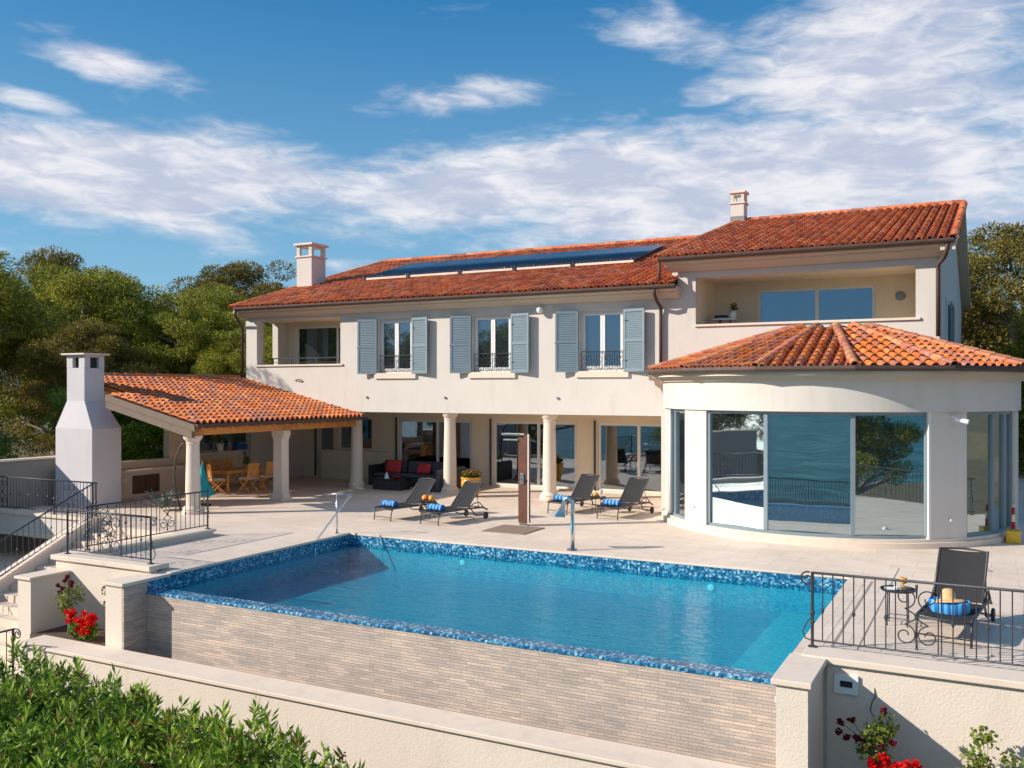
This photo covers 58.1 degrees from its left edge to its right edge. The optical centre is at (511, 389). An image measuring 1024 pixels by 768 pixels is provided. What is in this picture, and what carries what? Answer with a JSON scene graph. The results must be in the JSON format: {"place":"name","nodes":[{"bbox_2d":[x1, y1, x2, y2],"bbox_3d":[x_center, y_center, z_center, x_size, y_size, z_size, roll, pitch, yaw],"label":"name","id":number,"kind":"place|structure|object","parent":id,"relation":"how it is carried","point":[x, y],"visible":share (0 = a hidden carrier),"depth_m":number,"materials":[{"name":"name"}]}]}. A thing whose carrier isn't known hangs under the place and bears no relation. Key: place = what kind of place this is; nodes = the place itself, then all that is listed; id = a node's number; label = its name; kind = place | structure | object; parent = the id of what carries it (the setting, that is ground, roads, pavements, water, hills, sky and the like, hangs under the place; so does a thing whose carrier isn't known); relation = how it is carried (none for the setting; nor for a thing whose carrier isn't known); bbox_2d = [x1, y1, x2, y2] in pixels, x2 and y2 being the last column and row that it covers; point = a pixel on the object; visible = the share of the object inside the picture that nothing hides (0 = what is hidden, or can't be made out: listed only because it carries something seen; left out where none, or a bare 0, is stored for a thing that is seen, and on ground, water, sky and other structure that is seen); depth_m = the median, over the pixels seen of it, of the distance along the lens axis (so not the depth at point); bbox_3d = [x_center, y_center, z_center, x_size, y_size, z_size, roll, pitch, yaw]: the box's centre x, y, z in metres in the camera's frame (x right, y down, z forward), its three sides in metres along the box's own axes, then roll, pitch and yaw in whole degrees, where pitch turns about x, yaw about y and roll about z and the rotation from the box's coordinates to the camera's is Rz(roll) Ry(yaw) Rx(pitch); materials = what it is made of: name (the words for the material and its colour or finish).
{"place":"outdoors","nodes":[
{"label":"outdoors","id":0,"kind":"place"},
{"bbox_2d":[0,549,31,571],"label":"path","id":1,"kind":"structure","parent":0,"point":[22,553],"depth_m":26.57,"materials":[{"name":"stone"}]},
{"bbox_2d":[0,392,261,765],"bbox_3d":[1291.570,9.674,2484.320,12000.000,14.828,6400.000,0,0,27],"label":"ground","id":2,"kind":"structure","parent":0,"point":[27,456],"depth_m":54.60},
{"bbox_2d":[0,430,22,458],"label":"evergreen bush","id":3,"kind":"object","parent":2,"relation":"on","point":[4,449],"visible":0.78,"depth_m":32.58,"materials":[{"name":"green plant"}]},
{"bbox_2d":[0,280,38,355],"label":"pine tree","id":4,"kind":"object","parent":2,"relation":"on","point":[10,341],"visible":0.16,"depth_m":42.64,"materials":[{"name":"green plant"}]},
{"bbox_2d":[0,456,55,552],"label":"boundary wall","id":5,"kind":"structure","parent":2,"relation":"on","point":[43,467],"depth_m":27.96,"materials":[{"name":"stone"}]},
{"bbox_2d":[0,250,70,419],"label":"pine tree","id":6,"kind":"object","parent":2,"relation":"on","point":[21,320],"visible":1,"depth_m":34.48,"materials":[{"name":"green plant"}]},
{"bbox_2d":[25,536,48,549],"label":"undercroft wall","id":7,"kind":"structure","parent":2,"relation":"on","point":[39,541],"depth_m":27.80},
{"bbox_2d":[14,568,69,674],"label":"stub wall","id":8,"kind":"structure","parent":2,"relation":"on","point":[38,607],"depth_m":18.56,"materials":[{"name":"paint"}]},
{"bbox_2d":[0,517,101,591],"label":"stair wall","id":9,"kind":"structure","parent":2,"relation":"on","point":[33,561],"depth_m":23.11,"materials":[{"name":"stone"}]},
{"bbox_2d":[0,483,93,575],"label":"iron railing","id":10,"kind":"object","parent":9,"relation":"on","point":[67,499],"visible":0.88,"depth_m":23.29,"materials":[{"name":"metal"}]},
{"bbox_2d":[0,245,148,453],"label":"pine tree","id":11,"kind":"object","parent":2,"relation":"on","point":[52,258],"visible":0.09,"depth_m":48.50,"materials":[{"name":"green plant"}]},
{"bbox_2d":[63,608,98,640],"bbox_3d":[-8.314,4.590,17.878,0.929,0.655,0.422,0,0,27],"label":"geranium","id":12,"kind":"object","parent":2,"relation":"on","point":[85,626],"visible":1,"depth_m":17.78,"materials":[{"name":"red plant"}]},
{"bbox_2d":[2,318,170,456],"bbox_3d":[-17.952,0.501,39.564,6.688,7.105,5.982,0,0,-8],"label":"pine tree","id":13,"kind":"object","parent":2,"relation":"on","point":[49,360],"visible":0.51,"depth_m":38.42,"materials":[{"name":"green plant"}]},
{"bbox_2d":[0,262,196,455],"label":"pine tree","id":14,"kind":"object","parent":2,"relation":"on","point":[128,322],"visible":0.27,"depth_m":42.82,"materials":[{"name":"green plant"}]},
{"bbox_2d":[30,551,168,645],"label":"planter back wall","id":15,"kind":"structure","parent":2,"relation":"on","point":[90,573],"depth_m":18.77,"materials":[{"name":"stone"}]},
{"bbox_2d":[53,575,85,633],"bbox_3d":[-8.802,4.266,18.362,0.537,1.210,0.668,0,0,-15],"label":"rose bush","id":16,"kind":"object","parent":15,"relation":"on","point":[63,605],"visible":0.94,"depth_m":18.27,"materials":[{"name":"green plant"}]},
{"bbox_2d":[64,509,156,564],"bbox_3d":[-8.219,2.996,18.846,2.700,0.948,0.090,0,0,27],"label":"iron railing","id":17,"kind":"object","parent":15,"relation":"on","point":[85,533],"visible":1,"depth_m":18.85,"materials":[{"name":"metal"}]},
{"bbox_2d":[36,369,164,460],"bbox_3d":[-14.532,1.723,34.190,5.170,5.008,5.557,0,0,-5],"label":"evergreen bush","id":18,"kind":"object","parent":2,"relation":"on","point":[134,435],"visible":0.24,"depth_m":32.90,"materials":[{"name":"green plant"}]},
{"bbox_2d":[102,572,169,653],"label":"stub wall","id":19,"kind":"structure","parent":2,"relation":"on","point":[126,613],"depth_m":17.29,"materials":[{"name":"paint"}]},
{"bbox_2d":[113,414,243,458],"bbox_3d":[-13.601,1.817,36.981,5.279,4.758,4.911,0,0,-5],"label":"evergreen bush","id":20,"kind":"object","parent":2,"relation":"on","point":[205,441],"visible":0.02,"depth_m":36.88,"materials":[{"name":"green plant"}]},
{"bbox_2d":[110,281,269,445],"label":"pine tree","id":21,"kind":"object","parent":2,"relation":"on","point":[198,330],"visible":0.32,"depth_m":42.35,"materials":[{"name":"green plant"}]},
{"bbox_2d":[122,284,272,448],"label":"pine tree","id":22,"kind":"object","parent":2,"relation":"on","point":[193,299],"visible":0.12,"depth_m":46.94,"materials":[{"name":"green plant"}]},
{"bbox_2d":[141,259,296,445],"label":"pine tree","id":23,"kind":"object","parent":2,"relation":"on","point":[232,273],"visible":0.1,"depth_m":55.00,"materials":[{"name":"green plant"}]},
{"bbox_2d":[190,315,272,443],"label":"pine tree","id":24,"kind":"object","parent":2,"relation":"on","point":[213,361],"visible":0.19,"depth_m":40.65,"materials":[{"name":"green plant"}]},
{"bbox_2d":[16,635,750,767],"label":"garden wall","id":25,"kind":"structure","parent":2,"relation":"on","point":[373,732],"depth_m":13.96,"materials":[{"name":"stone"}]},
{"bbox_2d":[771,653,826,767],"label":"stub wall","id":26,"kind":"structure","parent":2,"relation":"on","point":[797,680],"depth_m":11.47,"materials":[{"name":"paint"}]},
{"bbox_2d":[802,644,1023,767],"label":"terrace wall","id":27,"kind":"structure","parent":2,"relation":"on","point":[938,708],"depth_m":11.85,"materials":[{"name":"paint"}]},
{"bbox_2d":[800,571,1023,666],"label":"iron railing","id":28,"kind":"object","parent":27,"relation":"on","point":[812,622],"visible":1,"depth_m":12.22,"materials":[{"name":"metal"}]},
{"bbox_2d":[961,303,1019,349],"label":"pine tree","id":29,"kind":"object","parent":2,"relation":"on","point":[1000,328],"visible":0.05,"depth_m":49.73,"materials":[{"name":"green plant"}]},
{"bbox_2d":[961,221,1023,468],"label":"pine tree","id":30,"kind":"object","parent":2,"relation":"on","point":[1011,243],"visible":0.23,"depth_m":44.77,"materials":[{"name":"green plant"}]},
{"bbox_2d":[995,313,1023,478],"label":"pine tree","id":31,"kind":"object","parent":2,"relation":"on","point":[1012,351],"visible":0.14,"depth_m":39.02,"materials":[{"name":"green plant"}]},
{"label":"planting bed","id":32,"kind":"structure","parent":2,"relation":"on","visible":0},
{"bbox_2d":[835,706,899,766],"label":"rose bush","id":33,"kind":"object","parent":32,"relation":"on","point":[869,740],"visible":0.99,"depth_m":11.51,"materials":[{"name":"green plant"}]},
{"bbox_2d":[867,752,921,767],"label":"geranium","id":34,"kind":"object","parent":32,"relation":"on","point":[884,758],"visible":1,"depth_m":11.35,"materials":[{"name":"red plant"}]},
{"bbox_2d":[959,725,1023,767],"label":"rose bush","id":35,"kind":"object","parent":32,"relation":"on","point":[983,758],"visible":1,"depth_m":11.15,"materials":[{"name":"green plant"}]},
{"bbox_2d":[0,0,1023,384],"label":"sky","id":36,"kind":"structure","parent":0,"point":[157,142],"materials":[{"name":"blue"}]},
{"bbox_2d":[19,469,1023,767],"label":"terrace","id":37,"kind":"structure","parent":0,"point":[243,521],"depth_m":21.94,"materials":[{"name":"stone"}]},
{"bbox_2d":[0,508,103,538],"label":"terrace edge","id":38,"kind":"object","parent":37,"relation":"on","point":[12,520],"visible":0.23,"depth_m":26.03,"materials":[{"name":"stone"}]},
{"bbox_2d":[0,476,97,516],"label":"iron railing","id":39,"kind":"object","parent":38,"relation":"on","point":[54,480],"visible":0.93,"depth_m":25.86,"materials":[{"name":"metal"}]},
{"bbox_2d":[56,353,120,508],"bbox_3d":[-13.100,1.250,28.535,1.670,4.700,1.050,0,0,27],"label":"outdoor fireplace","id":40,"kind":"object","parent":37,"relation":"on","point":[88,438],"visible":0.97,"depth_m":28.21,"materials":[{"name":"paint"}]},
{"bbox_2d":[77,528,216,554],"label":"terrace curb","id":41,"kind":"structure","parent":37,"relation":"on","point":[178,537],"depth_m":21.26,"materials":[{"name":"stone"}]},
{"bbox_2d":[85,490,210,550],"bbox_3d":[-8.281,2.966,21.208,0.110,0.948,3.495,0,0,27],"label":"iron railing","id":42,"kind":"object","parent":41,"relation":"on","point":[156,517],"visible":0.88,"depth_m":21.11,"materials":[{"name":"metal"}]},
{"bbox_2d":[121,464,185,498],"bbox_3d":[-12.283,3.145,31.547,0.700,0.910,3.750,0,0,27],"label":"outdoor kitchen","id":43,"kind":"object","parent":37,"relation":"on","point":[135,482],"visible":0.59,"depth_m":31.35,"materials":[{"name":"stone"}]},
{"bbox_2d":[132,475,145,493],"bbox_3d":[-12.506,3.190,30.891,0.030,0.610,0.560,0,0,27],"label":"cabinet door","id":44,"kind":"structure","parent":43,"relation":"in","point":[138,481],"depth_m":30.87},
{"bbox_2d":[146,473,158,491],"bbox_3d":[-12.243,3.190,31.397,0.030,0.610,0.560,0,0,27],"label":"cabinet door","id":45,"kind":"structure","parent":43,"relation":"in","point":[152,480],"depth_m":31.38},
{"bbox_2d":[136,488,183,508],"bbox_3d":[-10.444,3.250,27.372,1.365,0.629,1.268,0,0,-40],"label":"agave plant","id":46,"kind":"object","parent":37,"relation":"on","point":[161,499],"visible":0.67,"depth_m":27.29,"materials":[{"name":"green plant"}]},
{"bbox_2d":[173,441,185,508],"bbox_3d":[-9.827,2.574,27.425,0.571,2.070,0.267,0,0,27],"label":"curved pipe","id":47,"kind":"object","parent":37,"relation":"on","point":[174,468],"visible":0.9,"depth_m":27.46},
{"bbox_2d":[200,460,215,506],"bbox_3d":[-9.437,2.899,28.405,0.556,1.401,0.730,0,0,27],"label":"closed parasol","id":48,"kind":"object","parent":37,"relation":"on","point":[204,484],"visible":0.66,"depth_m":28.37,"materials":[{"name":"teal fabric"}]},
{"bbox_2d":[206,464,226,494],"bbox_3d":[-10.124,3.089,31.581,0.603,1.054,0.522,0,0,-33],"label":"folding chair","id":49,"kind":"object","parent":37,"relation":"on","point":[209,475],"visible":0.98,"depth_m":31.45,"materials":[{"name":"brown wood"}]},
{"bbox_2d":[208,459,226,485],"bbox_3d":[-10.674,3.089,33.557,0.603,1.054,0.522,0,0,27],"label":"folding chair","id":50,"kind":"object","parent":37,"relation":"on","point":[215,462],"visible":0.44,"depth_m":33.66,"materials":[{"name":"brown wood"}]},
{"bbox_2d":[222,458,242,486],"bbox_3d":[-10.351,3.089,34.178,0.603,1.054,0.522,0,0,27],"label":"folding chair","id":51,"kind":"object","parent":37,"relation":"on","point":[227,462],"visible":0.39,"depth_m":34.25,"materials":[{"name":"brown wood"}]},
{"bbox_2d":[206,466,265,492],"bbox_3d":[-9.830,3.228,33.005,0.968,0.745,2.000,0,0,27],"label":"dining table","id":52,"kind":"object","parent":37,"relation":"on","point":[229,471],"visible":0.77,"depth_m":32.43,"materials":[{"name":"brown wood"}]},
{"bbox_2d":[104,373,367,514],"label":"garden pavilion","id":53,"kind":"structure","parent":37,"relation":"on","point":[180,409],"depth_m":29.90,"materials":[{"name":"tile"}]},
{"bbox_2d":[237,463,259,493],"bbox_3d":[-9.177,3.089,32.102,0.603,1.054,0.522,0,0,27],"label":"folding chair","id":54,"kind":"object","parent":37,"relation":"on","point":[253,469],"visible":1,"depth_m":31.97,"materials":[{"name":"brown wood"}]},
{"bbox_2d":[255,461,272,490],"bbox_3d":[-8.762,3.089,32.901,0.603,1.054,0.522,0,0,27],"label":"folding chair","id":55,"kind":"object","parent":37,"relation":"on","point":[269,469],"visible":0.67,"depth_m":32.73,"materials":[{"name":"brown wood"}]},
{"bbox_2d":[372,477,410,490],"bbox_3d":[-4.327,3.405,33.160,1.230,0.390,0.710,0,0,27],"label":"coffee table","id":56,"kind":"object","parent":37,"relation":"on","point":[390,483],"visible":0.96,"depth_m":32.89,"materials":[{"name":"black wicker"}]},
{"bbox_2d":[374,478,437,521],"bbox_3d":[-2.926,3.083,26.023,0.784,1.037,1.995,0,0,39],"label":"sun lounger","id":57,"kind":"object","parent":37,"relation":"on","point":[423,486],"visible":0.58,"depth_m":26.34,"materials":[{"name":"fabric"}]},
{"bbox_2d":[368,460,466,491],"bbox_3d":[-3.766,3.145,33.837,3.800,0.910,1.970,0,0,27],"label":"corner sofa","id":58,"kind":"object","parent":37,"relation":"on","point":[408,470],"visible":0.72,"depth_m":34.12,"materials":[{"name":"black wicker"}]},
{"bbox_2d":[385,460,401,472],"bbox_3d":[-4.453,2.900,34.684,0.620,0.500,0.170,0,-18,19],"label":"red cushion","id":59,"kind":"object","parent":58,"relation":"on","point":[393,466],"visible":1,"depth_m":34.61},
{"bbox_2d":[420,481,487,525],"bbox_3d":[-1.570,3.083,25.206,0.784,1.037,1.995,0,0,39],"label":"sun lounger","id":60,"kind":"object","parent":37,"relation":"on","point":[467,494],"visible":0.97,"depth_m":25.53,"materials":[{"name":"metal"}]},
{"bbox_2d":[461,469,481,496],"bbox_3d":[-1.350,3.124,30.853,0.739,0.953,0.690,0,0,27],"label":"flower pot","id":61,"kind":"object","parent":37,"relation":"on","point":[471,475],"visible":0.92,"depth_m":30.69,"materials":[{"name":"yellow ceramic"}]},
{"bbox_2d":[147,535,847,679],"bbox_3d":[-0.192,4.822,17.711,12.280,2.355,6.448,0,0,27],"label":"pool basin","id":62,"kind":"object","parent":37,"relation":"in","point":[506,608],"visible":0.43,"depth_m":18.84,"materials":[{"name":"blue liquid"}]},
{"bbox_2d":[146,591,775,767],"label":"pool overflow wall","id":63,"kind":"structure","parent":62,"relation":"attached to","point":[724,718],"depth_m":14.13,"materials":[{"name":"stone"}]},
{"bbox_2d":[160,530,866,653],"bbox_3d":[-0.041,3.620,18.001,12.480,0.048,5.995,0,0,27],"label":"pool coping","id":64,"kind":"object","parent":62,"relation":"on","point":[801,647],"visible":0.83,"depth_m":19.13,"materials":[{"name":"stone"}]},
{"bbox_2d":[315,493,352,567],"bbox_3d":[-4.540,3.404,22.408,0.720,1.651,1.307,0,0,27],"label":"pool handrail","id":65,"kind":"object","parent":64,"relation":"on","point":[337,510],"visible":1,"depth_m":22.83,"materials":[{"name":"metal"}]},
{"bbox_2d":[550,497,578,550],"bbox_3d":[1.154,3.003,20.702,0.731,1.194,0.280,0,0,27],"label":"pool fountain","id":66,"kind":"object","parent":64,"relation":"on","point":[559,511],"visible":1,"depth_m":20.59,"materials":[{"name":"metal"}]},
{"bbox_2d":[230,550,809,653],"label":"pool water","id":67,"kind":"structure","parent":62,"relation":"in","point":[538,583],"depth_m":18.61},
{"bbox_2d":[482,524,543,534],"bbox_3d":[0.037,3.588,23.593,1.200,0.021,1.200,0,0,27],"label":"shower mat","id":68,"kind":"object","parent":37,"relation":"on","point":[515,529],"visible":1,"depth_m":23.51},
{"bbox_2d":[501,433,529,525],"bbox_3d":[0.107,2.385,24.401,0.780,2.430,0.282,0,0,27],"label":"garden shower","id":69,"kind":"object","parent":37,"relation":"on","point":[523,440],"visible":1,"depth_m":24.27,"materials":[{"name":"wood"}]},
{"bbox_2d":[547,474,602,514],"bbox_3d":[1.899,3.083,27.354,0.784,1.037,1.995,0,0,37],"label":"sun lounger","id":70,"kind":"object","parent":37,"relation":"on","point":[584,487],"visible":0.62,"depth_m":27.71,"materials":[{"name":"fabric"}]},
{"bbox_2d":[596,477,653,519],"bbox_3d":[3.228,3.083,26.269,0.784,1.037,1.995,0,0,37],"label":"sun lounger","id":71,"kind":"object","parent":37,"relation":"on","point":[633,491],"visible":0.94,"depth_m":26.61,"materials":[{"name":"fabric"}]},
{"bbox_2d":[228,190,1023,548],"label":"villa","id":72,"kind":"object","parent":37,"relation":"on","point":[830,382],"visible":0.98,"depth_m":28.10,"materials":[{"name":"paint"}]},
{"bbox_2d":[267,357,339,364],"bbox_3d":[-7.811,-0.610,35.055,3.900,1.180,0.048,0,0,27],"label":"balcony railing","id":73,"kind":"object","parent":72,"relation":"on","point":[290,362],"visible":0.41,"depth_m":35.20,"materials":[{"name":"metal"}]},
{"bbox_2d":[297,325,339,363],"bbox_3d":[-7.379,-1.300,36.699,2.950,2.440,0.074,0,0,27],"label":"sliding window","id":74,"kind":"structure","parent":72,"relation":"in","point":[312,341],"depth_m":36.85,"materials":[{"name":"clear glass"}]},
{"bbox_2d":[319,427,333,474],"bbox_3d":[-7.566,2.360,37.855,0.810,2.360,0.074,0,0,27],"label":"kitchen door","id":75,"kind":"structure","parent":72,"relation":"in","point":[320,429],"depth_m":37.99,"materials":[{"name":"grey glass"}]},
{"bbox_2d":[374,319,415,378],"bbox_3d":[-4.076,-1.425,32.623,1.750,2.110,0.270,0,0,27],"label":"window","id":76,"kind":"structure","parent":72,"relation":"in","point":[395,334],"depth_m":32.68,"materials":[{"name":"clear glass"}]},
{"bbox_2d":[400,419,471,470],"bbox_3d":[-2.939,2.360,35.450,3.280,2.360,0.074,0,0,27],"label":"sliding door","id":77,"kind":"structure","parent":72,"relation":"in","point":[401,420],"depth_m":35.39,"materials":[{"name":"white glass"}]},
{"bbox_2d":[468,315,515,377],"bbox_3d":[-0.629,-1.420,30.831,1.780,2.100,0.270,0,0,27],"label":"window","id":78,"kind":"structure","parent":72,"relation":"in","point":[492,334],"depth_m":30.87,"materials":[{"name":"clear glass"}]},
{"bbox_2d":[494,421,576,488],"bbox_3d":[0.831,2.360,33.489,3.340,2.360,0.074,0,0,27],"label":"sliding door","id":79,"kind":"structure","parent":72,"relation":"in","point":[495,422],"depth_m":33.40,"materials":[{"name":"white glass"}]},
{"bbox_2d":[575,310,628,376],"bbox_3d":[2.862,-1.420,29.016,1.790,2.100,0.270,0,0,27],"label":"window","id":80,"kind":"structure","parent":72,"relation":"in","point":[601,331],"depth_m":29.07,"materials":[{"name":"clear glass"}]},
{"bbox_2d":[598,423,660,493],"bbox_3d":[4.460,2.360,31.603,3.200,2.360,0.074,0,0,27],"label":"sliding door","id":81,"kind":"structure","parent":72,"relation":"in","point":[599,424],"depth_m":31.79,"materials":[{"name":"white glass"}]},
{"bbox_2d":[671,409,684,518],"bbox_3d":[4.459,1.960,24.554,0.145,2.880,1.230,0,0,-10],"label":"bay window frame","id":82,"kind":"structure","parent":72,"relation":"in","point":[677,415],"depth_m":24.60,"materials":[{"name":"grey paint"}]},
{"bbox_2d":[758,285,874,321],"bbox_3d":[9.259,-2.090,28.162,3.450,2.020,0.074,0,0,27],"label":"sliding window","id":83,"kind":"structure","parent":72,"relation":"in","point":[857,301],"depth_m":28.10,"materials":[{"name":"blue glass"}]},
{"bbox_2d":[708,410,926,538],"bbox_3d":[7.031,1.960,21.706,5.048,2.880,0.856,0,0,26],"label":"bay window frame","id":84,"kind":"structure","parent":72,"relation":"in","point":[855,475],"depth_m":21.34,"materials":[{"name":"glass"}]},
{"bbox_2d":[967,411,1011,536],"bbox_3d":[11.306,1.960,21.815,2.226,2.880,0.243,0,0,-36],"label":"bay window frame","id":85,"kind":"structure","parent":72,"relation":"in","point":[989,434],"depth_m":21.66,"materials":[{"name":"grey paint"}]},
{"bbox_2d":[830,568,898,649],"bbox_3d":[6.112,3.603,15.701,0.360,0.014,6.500,0,0,27],"label":"drain slot","id":86,"kind":"object","parent":37,"relation":"on","point":[849,617],"visible":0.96,"depth_m":14.53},
{"bbox_2d":[880,585,915,627],"bbox_3d":[5.908,3.325,14.117,0.520,0.550,0.520,0,0,27],"label":"side table","id":87,"kind":"object","parent":37,"relation":"on","point":[882,588],"visible":0.76,"depth_m":14.05,"materials":[{"name":"black metal"}]},
{"bbox_2d":[914,547,995,648],"bbox_3d":[6.631,3.041,13.801,0.847,1.120,1.995,0,0,34],"label":"sun lounger","id":88,"kind":"object","parent":37,"relation":"on","point":[961,567],"visible":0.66,"depth_m":14.18,"materials":[{"name":"metal"}]},
{"bbox_2d":[928,597,970,615],"bbox_3d":[6.334,3.143,13.354,0.570,0.185,0.353,0,0,34],"label":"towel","id":89,"kind":"object","parent":88,"relation":"on","point":[958,608],"visible":0.83,"depth_m":13.21,"materials":[{"name":"fabric"}]},
{"bbox_2d":[933,588,966,602],"bbox_3d":[6.332,2.986,13.391,0.480,0.190,0.480,-7,-11,27],"label":"straw hat","id":90,"kind":"object","parent":89,"relation":"in","point":[946,595],"visible":0.77,"depth_m":13.30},
{"bbox_2d":[1006,504,1020,543],"bbox_3d":[11.728,3.140,21.584,0.300,0.920,0.280,0,0,27],"label":"warning marker","id":91,"kind":"object","parent":37,"relation":"on","point":[1013,535],"visible":1,"depth_m":21.50,"materials":[{"name":"yellow paint"}]},
{"bbox_2d":[631,450,660,490],"bbox_3d":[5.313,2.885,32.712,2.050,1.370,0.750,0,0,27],"label":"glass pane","id":92,"kind":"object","parent":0,"point":[651,465],"visible":0.37,"depth_m":32.59,"materials":[{"name":"clear glass"}]},
{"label":"lawn","id":93,"kind":"structure","parent":0,"visible":0},
{"bbox_2d":[0,679,40,767],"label":"oleander bush","id":94,"kind":"object","parent":93,"relation":"on","point":[3,706],"visible":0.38,"depth_m":13.01,"materials":[{"name":"green plant"}]},
{"bbox_2d":[0,634,90,725],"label":"oleander bush","id":95,"kind":"object","parent":93,"relation":"on","point":[7,680],"visible":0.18,"depth_m":14.56,"materials":[{"name":"green plant"}]},
{"bbox_2d":[0,703,93,767],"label":"oleander bush","id":96,"kind":"object","parent":93,"relation":"on","point":[61,743],"visible":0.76,"depth_m":11.90,"materials":[{"name":"green plant"}]},
{"bbox_2d":[0,655,140,764],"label":"oleander bush","id":97,"kind":"object","parent":93,"relation":"on","point":[52,688],"visible":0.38,"depth_m":13.68,"materials":[{"name":"green plant"}]},
{"bbox_2d":[27,717,155,767],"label":"oleander bush","id":98,"kind":"object","parent":93,"relation":"on","point":[99,759],"visible":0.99,"depth_m":11.07,"materials":[{"name":"green plant"}]},
{"bbox_2d":[32,664,187,767],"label":"oleander bush","id":99,"kind":"object","parent":93,"relation":"on","point":[140,698],"visible":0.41,"depth_m":12.88,"materials":[{"name":"green plant"}]},
{"bbox_2d":[96,695,246,767],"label":"oleander bush","id":100,"kind":"object","parent":93,"relation":"on","point":[168,719],"visible":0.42,"depth_m":12.37,"materials":[{"name":"green plant"}]},
{"bbox_2d":[171,757,223,767],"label":"oleander bush","id":101,"kind":"object","parent":93,"relation":"on","point":[201,764],"visible":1,"depth_m":10.54,"materials":[{"name":"green plant"}]},
{"bbox_2d":[161,695,309,767],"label":"oleander bush","id":102,"kind":"object","parent":93,"relation":"on","point":[252,751],"visible":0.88,"depth_m":11.69,"materials":[{"name":"green plant"}]},
{"bbox_2d":[258,725,366,767],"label":"oleander bush","id":103,"kind":"object","parent":93,"relation":"on","point":[284,759],"visible":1,"depth_m":11.21,"materials":[{"name":"green plant"}]},
{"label":"garden path","id":104,"kind":"structure","parent":0,"visible":0},
{"bbox_2d":[0,628,20,675],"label":"iron railing","id":105,"kind":"object","parent":104,"relation":"on","point":[12,630],"visible":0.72,"depth_m":17.15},
{"bbox_2d":[0,531,148,682],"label":"stairs","id":106,"kind":"structure","parent":104,"relation":"on","point":[8,609],"depth_m":21.61,"materials":[{"name":"stone"}]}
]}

